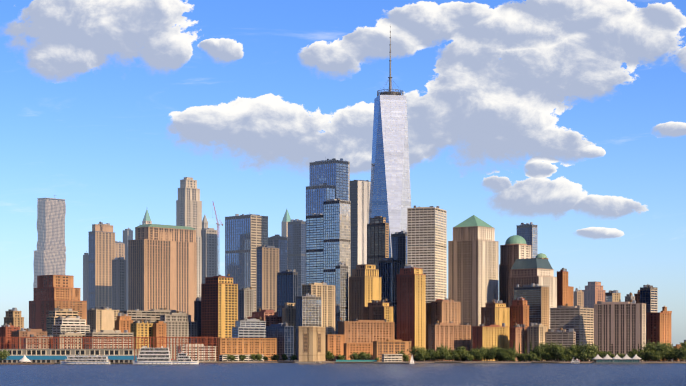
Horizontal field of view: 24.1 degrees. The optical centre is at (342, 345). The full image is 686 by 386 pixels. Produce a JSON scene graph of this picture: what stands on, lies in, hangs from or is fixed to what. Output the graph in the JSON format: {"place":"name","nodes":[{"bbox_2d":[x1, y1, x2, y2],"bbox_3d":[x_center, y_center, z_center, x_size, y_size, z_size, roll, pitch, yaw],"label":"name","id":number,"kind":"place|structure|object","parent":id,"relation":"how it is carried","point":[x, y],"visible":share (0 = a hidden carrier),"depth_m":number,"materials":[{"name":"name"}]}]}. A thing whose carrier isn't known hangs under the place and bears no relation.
{"place":"outdoors","nodes":[
{"label":"outdoors","id":0,"kind":"place"},
{"bbox_2d":[0,323,19,348],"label":"building","id":1,"kind":"structure","parent":0,"point":[6,329],"depth_m":3215.43,"materials":[{"name":"red brick"}]},
{"bbox_2d":[4,308,23,329],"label":"building","id":2,"kind":"structure","parent":0,"point":[14,317],"depth_m":3325.39,"materials":[{"name":"beige concrete"}]},
{"bbox_2d":[11,328,46,348],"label":"building","id":3,"kind":"structure","parent":0,"point":[24,332],"depth_m":3169.72,"materials":[{"name":"brown brick"}]},
{"bbox_2d":[23,334,52,348],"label":"building","id":4,"kind":"structure","parent":0,"point":[44,340],"depth_m":3123.36,"materials":[{"name":"red brick"}]},
{"bbox_2d":[46,307,81,335],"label":"building","id":5,"kind":"structure","parent":0,"point":[55,314],"depth_m":3433.88,"materials":[{"name":"beige concrete"}]},
{"bbox_2d":[53,328,84,348],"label":"building","id":6,"kind":"structure","parent":0,"point":[75,333],"depth_m":3142.12,"materials":[{"name":"beige concrete"}]},
{"bbox_2d":[0,349,140,363],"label":"pier","id":7,"kind":"structure","parent":0,"point":[119,356],"depth_m":2843.18,"materials":[{"name":"white metal"}]},
{"bbox_2d":[52,316,89,335],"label":"building","id":8,"kind":"structure","parent":0,"point":[68,324],"depth_m":3332.03,"materials":[{"name":"white concrete"}]},
{"bbox_2d":[83,253,88,309],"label":"building","id":9,"kind":"structure","parent":0,"point":[85,276],"depth_m":4327.15,"materials":[{"name":"grey glass"}]},
{"bbox_2d":[89,222,114,309],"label":"tower","id":10,"kind":"structure","parent":0,"point":[101,245],"depth_m":4275.06,"materials":[{"name":"beige concrete"}]},
{"bbox_2d":[87,307,119,331],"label":"building","id":11,"kind":"structure","parent":0,"point":[101,318],"depth_m":3428.80,"materials":[{"name":"beige concrete"}]},
{"bbox_2d":[85,328,132,348],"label":"building","id":12,"kind":"structure","parent":0,"point":[108,333],"depth_m":3172.97,"materials":[{"name":"beige concrete"}]},
{"bbox_2d":[112,251,125,309],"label":"building","id":13,"kind":"structure","parent":0,"point":[118,283],"depth_m":4160.43,"materials":[{"name":"grey glass"}]},
{"bbox_2d":[115,241,124,259],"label":"building","id":14,"kind":"structure","parent":0,"point":[120,247],"depth_m":4483.13,"materials":[{"name":"beige concrete"}]},
{"bbox_2d":[115,312,132,332],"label":"building","id":15,"kind":"structure","parent":0,"point":[123,321],"depth_m":3371.18,"materials":[{"name":"orange brick"}]},
{"bbox_2d":[123,227,132,309],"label":"building","id":16,"kind":"structure","parent":0,"point":[127,234],"depth_m":4574.96,"materials":[{"name":"blue glass"}]},
{"bbox_2d":[130,319,152,348],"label":"building","id":17,"kind":"structure","parent":0,"point":[141,328],"depth_m":3318.19,"materials":[{"name":"yellow brick"}]},
{"bbox_2d":[140,210,151,224],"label":"spire","id":18,"kind":"structure","parent":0,"point":[146,219],"depth_m":4799.66,"materials":[{"name":"green metal"}]},
{"bbox_2d":[119,308,181,322],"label":"building","id":19,"kind":"structure","parent":0,"point":[152,315],"depth_m":3564.52,"materials":[{"name":"beige concrete"}]},
{"bbox_2d":[153,321,166,347],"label":"building","id":20,"kind":"structure","parent":0,"point":[159,328],"depth_m":3321.39,"materials":[{"name":"orange brick"}]},
{"bbox_2d":[194,297,200,342],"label":"building","id":21,"kind":"structure","parent":0,"point":[197,309],"depth_m":3622.68,"materials":[{"name":"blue glass"}]},
{"bbox_2d":[202,215,207,228],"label":"gothic tower","id":22,"kind":"structure","parent":0,"point":[204,223],"depth_m":4467.13,"materials":[{"name":"beige stone"}]},
{"bbox_2d":[201,228,216,283],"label":"building","id":23,"kind":"structure","parent":0,"point":[209,251],"depth_m":4259.09,"materials":[{"name":"grey glass"}]},
{"bbox_2d":[201,273,237,345],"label":"residential tower","id":24,"kind":"structure","parent":0,"point":[219,305],"depth_m":3530.46,"materials":[{"name":"yellow brick"}]},
{"bbox_2d":[225,214,267,311],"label":"tower","id":25,"kind":"structure","parent":0,"point":[246,236],"depth_m":4165.80,"materials":[{"name":"blue glass"}]},
{"bbox_2d":[238,287,254,319],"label":"building","id":26,"kind":"structure","parent":0,"point":[245,302],"depth_m":3729.88,"materials":[{"name":"grey concrete"}]},
{"bbox_2d":[217,338,276,360],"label":"building","id":27,"kind":"structure","parent":0,"point":[267,347],"depth_m":3145.00,"materials":[{"name":"orange brick"}]},
{"bbox_2d":[232,317,265,337],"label":"building","id":28,"kind":"structure","parent":0,"point":[249,328],"depth_m":3325.65,"materials":[{"name":"white concrete"}]},
{"bbox_2d":[247,308,281,325],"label":"building","id":29,"kind":"structure","parent":0,"point":[269,316],"depth_m":3528.11,"materials":[{"name":"brown brick"}]},
{"bbox_2d":[256,245,278,311],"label":"building","id":30,"kind":"structure","parent":0,"point":[267,263],"depth_m":4005.14,"materials":[{"name":"beige concrete"}]},
{"bbox_2d":[268,234,287,271],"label":"building","id":31,"kind":"structure","parent":0,"point":[279,242],"depth_m":4205.20,"materials":[{"name":"blue glass"}]},
{"bbox_2d":[281,209,290,236],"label":"copper roof tower","id":32,"kind":"structure","parent":0,"point":[284,224],"depth_m":4671.31,"materials":[{"name":"green metal"}]},
{"bbox_2d":[277,269,297,316],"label":"building","id":33,"kind":"structure","parent":0,"point":[287,286],"depth_m":3837.37,"materials":[{"name":"blue glass"}]},
{"bbox_2d":[282,303,295,354],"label":"building","id":34,"kind":"structure","parent":0,"point":[289,313],"depth_m":3520.76,"materials":[{"name":"black glass"}]},
{"bbox_2d":[288,219,305,295],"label":"building","id":35,"kind":"structure","parent":0,"point":[297,244],"depth_m":4251.46,"materials":[{"name":"grey glass"}]},
{"bbox_2d":[295,293,321,359],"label":"building","id":36,"kind":"structure","parent":0,"point":[308,310],"depth_m":3307.01,"materials":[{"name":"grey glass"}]},
{"bbox_2d":[306,213,322,284],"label":"building","id":37,"kind":"structure","parent":0,"point":[314,247],"depth_m":3733.67,"materials":[{"name":"blue glass"}]},
{"bbox_2d":[302,281,334,359],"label":"building","id":38,"kind":"structure","parent":0,"point":[324,291],"depth_m":3456.52,"materials":[{"name":"beige concrete"}]},
{"bbox_2d":[326,334,344,360],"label":"building","id":39,"kind":"structure","parent":0,"point":[334,345],"depth_m":3121.23,"materials":[{"name":"orange brick"}]},
{"bbox_2d":[335,262,347,334],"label":"building","id":40,"kind":"structure","parent":0,"point":[341,289],"depth_m":3531.64,"materials":[{"name":"grey glass"}]},
{"bbox_2d":[0,363,685,385],"bbox_3d":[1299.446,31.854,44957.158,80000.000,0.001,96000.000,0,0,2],"label":"water","id":41,"kind":"structure","parent":0,"point":[418,374],"depth_m":1780.92,"materials":[{"name":"blue liquid"}]},
{"bbox_2d":[0,363,53,364],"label":"timber dock","id":42,"kind":"object","parent":41,"relation":"in","point":[26,363],"visible":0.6,"depth_m":2663.66,"materials":[{"name":"brown wood"}]},
{"bbox_2d":[19,355,30,362],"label":"event tent","id":43,"kind":"object","parent":42,"relation":"on","point":[25,359],"visible":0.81,"depth_m":2677.60,"materials":[{"name":"fabric"}]},
{"bbox_2d":[61,355,109,363],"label":"ferry","id":44,"kind":"object","parent":41,"relation":"in","point":[75,359],"visible":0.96,"depth_m":2757.21,"materials":[{"name":"white metal"}]},
{"bbox_2d":[0,337,218,359],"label":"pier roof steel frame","id":45,"kind":"object","parent":41,"relation":"in","point":[102,343],"visible":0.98,"depth_m":2882.52,"materials":[{"name":"metal"}]},
{"bbox_2d":[133,346,171,364],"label":"ferry","id":46,"kind":"object","parent":41,"relation":"on","point":[154,356],"visible":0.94,"depth_m":2723.59,"materials":[{"name":"white metal"}]},
{"bbox_2d":[172,349,198,363],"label":"motor yacht","id":47,"kind":"object","parent":41,"relation":"on","point":[183,358],"visible":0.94,"depth_m":2731.49,"materials":[{"name":"white metal"}]},
{"bbox_2d":[295,326,328,362],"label":"ventilation building","id":48,"kind":"structure","parent":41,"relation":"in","point":[311,343],"depth_m":2944.11,"materials":[{"name":"beige concrete"}]},
{"bbox_2d":[173,359,685,362],"bbox_3d":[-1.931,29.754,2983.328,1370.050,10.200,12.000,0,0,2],"label":"seawall esplanade","id":49,"kind":"structure","parent":41,"relation":"in","point":[414,362],"depth_m":2972.26,"materials":[{"name":"grey concrete"}]},
{"bbox_2d":[304,361,560,363],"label":"finger piers","id":50,"kind":"structure","parent":41,"relation":"in","point":[394,362],"depth_m":2908.81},
{"bbox_2d":[336,356,376,362],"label":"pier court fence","id":51,"kind":"object","parent":50,"relation":"on","point":[353,361],"visible":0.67,"depth_m":2916.53,"materials":[{"name":"teal metal"}]},
{"bbox_2d":[382,354,402,360],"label":"pier pavilion","id":52,"kind":"structure","parent":50,"relation":"on","point":[391,357],"depth_m":2912.20,"materials":[{"name":"beige concrete"}]},
{"bbox_2d":[204,362,680,362],"bbox_3d":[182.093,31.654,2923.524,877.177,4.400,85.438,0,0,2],"label":"old pier piles","id":53,"kind":"object","parent":41,"relation":"on","point":[366,362],"visible":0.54,"depth_m":2946.51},
{"bbox_2d":[571,359,579,363],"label":"boat","id":54,"kind":"object","parent":41,"relation":"in","point":[576,361],"visible":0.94,"depth_m":2854.82,"materials":[{"name":"grey metal"}]},
{"bbox_2d":[592,353,641,362],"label":"tents","id":55,"kind":"object","parent":41,"relation":"in","point":[626,356],"visible":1,"depth_m":2894.95,"materials":[{"name":"fabric"}]},
{"bbox_2d":[0,0,685,345],"label":"sky","id":56,"kind":"structure","parent":0,"point":[567,118],"materials":[{"name":"blue"}]},
{"bbox_2d":[343,343,372,359],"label":"building","id":57,"kind":"structure","parent":0,"point":[351,348],"depth_m":3095.64,"materials":[{"name":"orange brick"}]},
{"bbox_2d":[350,180,369,276],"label":"white slab","id":58,"kind":"structure","parent":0,"point":[360,195],"depth_m":4142.81,"materials":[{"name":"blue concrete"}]},
{"bbox_2d":[349,264,381,320],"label":"building","id":59,"kind":"structure","parent":0,"point":[364,285],"depth_m":3518.04,"materials":[{"name":"yellow stone"}]},
{"bbox_2d":[338,317,394,342],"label":"building","id":60,"kind":"structure","parent":0,"point":[362,331],"depth_m":3258.20,"materials":[{"name":"brown brick"}]},
{"bbox_2d":[367,216,388,268],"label":"building","id":61,"kind":"structure","parent":0,"point":[377,238],"depth_m":3832.01,"materials":[{"name":"grey glass"}]},
{"bbox_2d":[363,298,392,321],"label":"building","id":62,"kind":"structure","parent":0,"point":[378,310],"depth_m":3410.98,"materials":[{"name":"brown brick"}]},
{"bbox_2d":[378,258,401,339],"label":"building","id":63,"kind":"structure","parent":0,"point":[389,269],"depth_m":3655.92,"materials":[{"name":"blue glass"}]},
{"bbox_2d":[373,340,411,360],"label":"building","id":64,"kind":"structure","parent":0,"point":[380,348],"depth_m":3079.39,"materials":[{"name":"orange brick"}]},
{"bbox_2d":[396,261,425,356],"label":"residential tower","id":65,"kind":"structure","parent":0,"point":[411,302],"depth_m":3302.49,"materials":[{"name":"orange brick"}]},
{"bbox_2d":[407,206,446,302],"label":"tower","id":66,"kind":"structure","parent":0,"point":[427,239],"depth_m":3573.10,"materials":[{"name":"beige concrete"}]},
{"bbox_2d":[171,359,685,361],"bbox_3d":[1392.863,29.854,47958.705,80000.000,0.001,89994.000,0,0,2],"label":"ground","id":67,"kind":"structure","parent":0,"point":[435,361],"depth_m":3046.14,"materials":[{"name":"grey concrete"}]},
{"bbox_2d":[33,195,65,287],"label":"skyscraper","id":68,"kind":"structure","parent":67,"relation":"on","point":[49,255],"depth_m":4936.47,"materials":[{"name":"grey metal"}]},
{"bbox_2d":[29,275,86,330],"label":"stepped building","id":69,"kind":"structure","parent":67,"relation":"on","point":[51,292],"depth_m":3875.18,"materials":[{"name":"brown brick"}]},
{"bbox_2d":[128,224,196,321],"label":"skyscraper","id":70,"kind":"structure","parent":67,"relation":"on","point":[162,266],"depth_m":4038.38,"materials":[{"name":"brown brick"}]},
{"bbox_2d":[155,307,197,358],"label":"building","id":71,"kind":"structure","parent":67,"relation":"on","point":[179,324],"depth_m":3554.04,"materials":[{"name":"beige concrete"}]},
{"bbox_2d":[176,177,201,236],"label":"skyscraper","id":72,"kind":"structure","parent":67,"relation":"on","point":[188,208],"depth_m":4427.48,"materials":[{"name":"beige stone"}]},
{"bbox_2d":[177,344,216,360],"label":"building","id":73,"kind":"structure","parent":67,"relation":"on","point":[201,352],"depth_m":3065.39,"materials":[{"name":"beige concrete"}]},
{"bbox_2d":[196,236,201,298],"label":"building","id":74,"kind":"structure","parent":67,"relation":"on","point":[199,259],"depth_m":4145.01,"materials":[{"name":"beige concrete"}]},
{"bbox_2d":[212,203,222,275],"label":"tower crane","id":75,"kind":"object","parent":67,"relation":"on","point":[218,224],"visible":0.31,"depth_m":4300.21,"materials":[{"name":"red metal"}]},
{"bbox_2d":[219,355,263,361],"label":"building","id":76,"kind":"structure","parent":67,"relation":"on","point":[224,357],"depth_m":3029.80,"materials":[{"name":"white concrete"}]},
{"bbox_2d":[266,323,293,360],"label":"building","id":77,"kind":"structure","parent":67,"relation":"on","point":[283,333],"depth_m":3202.03,"materials":[{"name":"blue glass"}]},
{"bbox_2d":[306,183,334,215],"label":"skyscraper","id":78,"kind":"structure","parent":67,"relation":"on","point":[317,196],"depth_m":4049.80,"materials":[{"name":"blue glass"}]},
{"bbox_2d":[310,158,349,200],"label":"skyscraper","id":79,"kind":"structure","parent":67,"relation":"on","point":[335,172],"depth_m":4084.09,"materials":[{"name":"blue glass"}]},
{"bbox_2d":[323,198,350,320],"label":"skyscraper","id":80,"kind":"structure","parent":67,"relation":"on","point":[336,231],"depth_m":3625.32,"materials":[{"name":"blue glass"}]},
{"bbox_2d":[0,339,685,362],"bbox_3d":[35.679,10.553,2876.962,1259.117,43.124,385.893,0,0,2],"label":"trees","id":81,"kind":"object","parent":67,"relation":"on","point":[586,352],"visible":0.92,"depth_m":2990.57,"materials":[{"name":"green plant"}]},
{"bbox_2d":[369,26,410,257],"bbox_3d":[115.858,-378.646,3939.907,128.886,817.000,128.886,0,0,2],"label":"skyscraper","id":82,"kind":"structure","parent":67,"relation":"on","point":[390,194],"depth_m":3902.46,"materials":[{"name":"blue glass"}]},
{"bbox_2d":[391,231,406,267],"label":"building","id":83,"kind":"structure","parent":67,"relation":"on","point":[399,245],"depth_m":3866.26,"materials":[{"name":"blue glass"}]},
{"bbox_2d":[426,299,442,349],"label":"building","id":84,"kind":"structure","parent":67,"relation":"on","point":[428,313],"depth_m":3371.49,"materials":[{"name":"brown brick"}]},
{"bbox_2d":[431,298,460,324],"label":"building","id":85,"kind":"structure","parent":67,"relation":"on","point":[446,310],"depth_m":3333.98,"materials":[{"name":"brown concrete"}]},
{"bbox_2d":[448,215,498,348],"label":"skyscraper","id":86,"kind":"structure","parent":67,"relation":"on","point":[473,266],"depth_m":3623.96,"materials":[{"name":"beige stone"}]},
{"bbox_2d":[499,235,531,306],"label":"domed skyscraper","id":87,"kind":"structure","parent":67,"relation":"on","point":[513,248],"depth_m":3682.49,"materials":[{"name":"brown stone"}]},
{"bbox_2d":[508,258,556,328],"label":"high-rise building","id":88,"kind":"structure","parent":67,"relation":"on","point":[540,272],"depth_m":3565.07,"materials":[{"name":"beige stone"}]},
{"bbox_2d":[550,303,593,360],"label":"office block","id":89,"kind":"structure","parent":67,"relation":"on","point":[579,319],"depth_m":3214.82,"materials":[{"name":"beige concrete"}]},
{"bbox_2d":[582,281,605,307],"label":"building","id":90,"kind":"structure","parent":67,"relation":"on","point":[594,292],"depth_m":4230.99,"materials":[{"name":"brown stone"}]},
{"bbox_2d":[428,320,470,360],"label":"building","id":91,"kind":"structure","parent":0,"point":[451,335],"depth_m":3163.18,"materials":[{"name":"beige concrete"}]},
{"bbox_2d":[472,322,507,360],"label":"building","id":92,"kind":"structure","parent":0,"point":[490,336],"depth_m":3145.79,"materials":[{"name":"yellow stone"}]},
{"bbox_2d":[481,299,509,348],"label":"building","id":93,"kind":"structure","parent":0,"point":[496,311],"depth_m":3299.47,"materials":[{"name":"yellow concrete"}]},
{"bbox_2d":[509,323,526,360],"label":"building","id":94,"kind":"structure","parent":0,"point":[517,334],"depth_m":3144.51,"materials":[{"name":"brown brick"}]},
{"bbox_2d":[510,296,528,326],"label":"building","id":95,"kind":"structure","parent":0,"point":[519,310],"depth_m":3313.01,"materials":[{"name":"brown brick"}]},
{"bbox_2d":[516,222,536,257],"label":"building","id":96,"kind":"structure","parent":0,"point":[527,232],"depth_m":4075.76,"materials":[{"name":"blue glass"}]},
{"bbox_2d":[514,283,548,331],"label":"building","id":97,"kind":"structure","parent":0,"point":[535,296],"depth_m":3451.34,"materials":[{"name":"brown glass"}]},
{"bbox_2d":[527,323,546,360],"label":"building","id":98,"kind":"structure","parent":0,"point":[536,332],"depth_m":3133.38,"materials":[{"name":"beige concrete"}]},
{"bbox_2d":[536,253,547,258],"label":"dome","id":99,"kind":"structure","parent":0,"point":[541,256],"depth_m":3914.62,"materials":[{"name":"green metal"}]},
{"bbox_2d":[546,327,575,360],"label":"building","id":100,"kind":"structure","parent":0,"point":[563,337],"depth_m":3123.45,"materials":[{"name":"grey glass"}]},
{"bbox_2d":[557,268,567,305],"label":"building","id":101,"kind":"structure","parent":0,"point":[562,286],"depth_m":3619.16,"materials":[{"name":"orange brick"}]},
{"bbox_2d":[568,286,573,305],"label":"building","id":102,"kind":"structure","parent":0,"point":[570,296],"depth_m":3640.55,"materials":[{"name":"orange brick"}]},
{"bbox_2d":[574,288,583,306],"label":"building","id":103,"kind":"structure","parent":0,"point":[578,297],"depth_m":4122.09,"materials":[{"name":"beige concrete"}]},
{"bbox_2d":[605,290,620,301],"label":"building","id":104,"kind":"structure","parent":0,"point":[613,296],"depth_m":3599.58,"materials":[{"name":"beige concrete"}]},
{"bbox_2d":[594,299,645,360],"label":"building","id":105,"kind":"structure","parent":0,"point":[619,327],"depth_m":3137.64,"materials":[{"name":"beige concrete"}]},
{"bbox_2d":[625,292,634,302],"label":"building","id":106,"kind":"structure","parent":0,"point":[629,297],"depth_m":3594.49,"materials":[{"name":"grey stone"}]},
{"bbox_2d":[634,290,639,302],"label":"building","id":107,"kind":"structure","parent":0,"point":[637,297],"depth_m":3650.62,"materials":[{"name":"brown brick"}]},
{"bbox_2d":[640,285,657,343],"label":"building","id":108,"kind":"structure","parent":0,"point":[649,296],"depth_m":3490.76,"materials":[{"name":"blue glass"}]},
{"bbox_2d":[647,306,671,360],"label":"brick tower","id":109,"kind":"structure","parent":0,"point":[659,326],"depth_m":3180.57,"materials":[{"name":"brown brick"}]}
]}

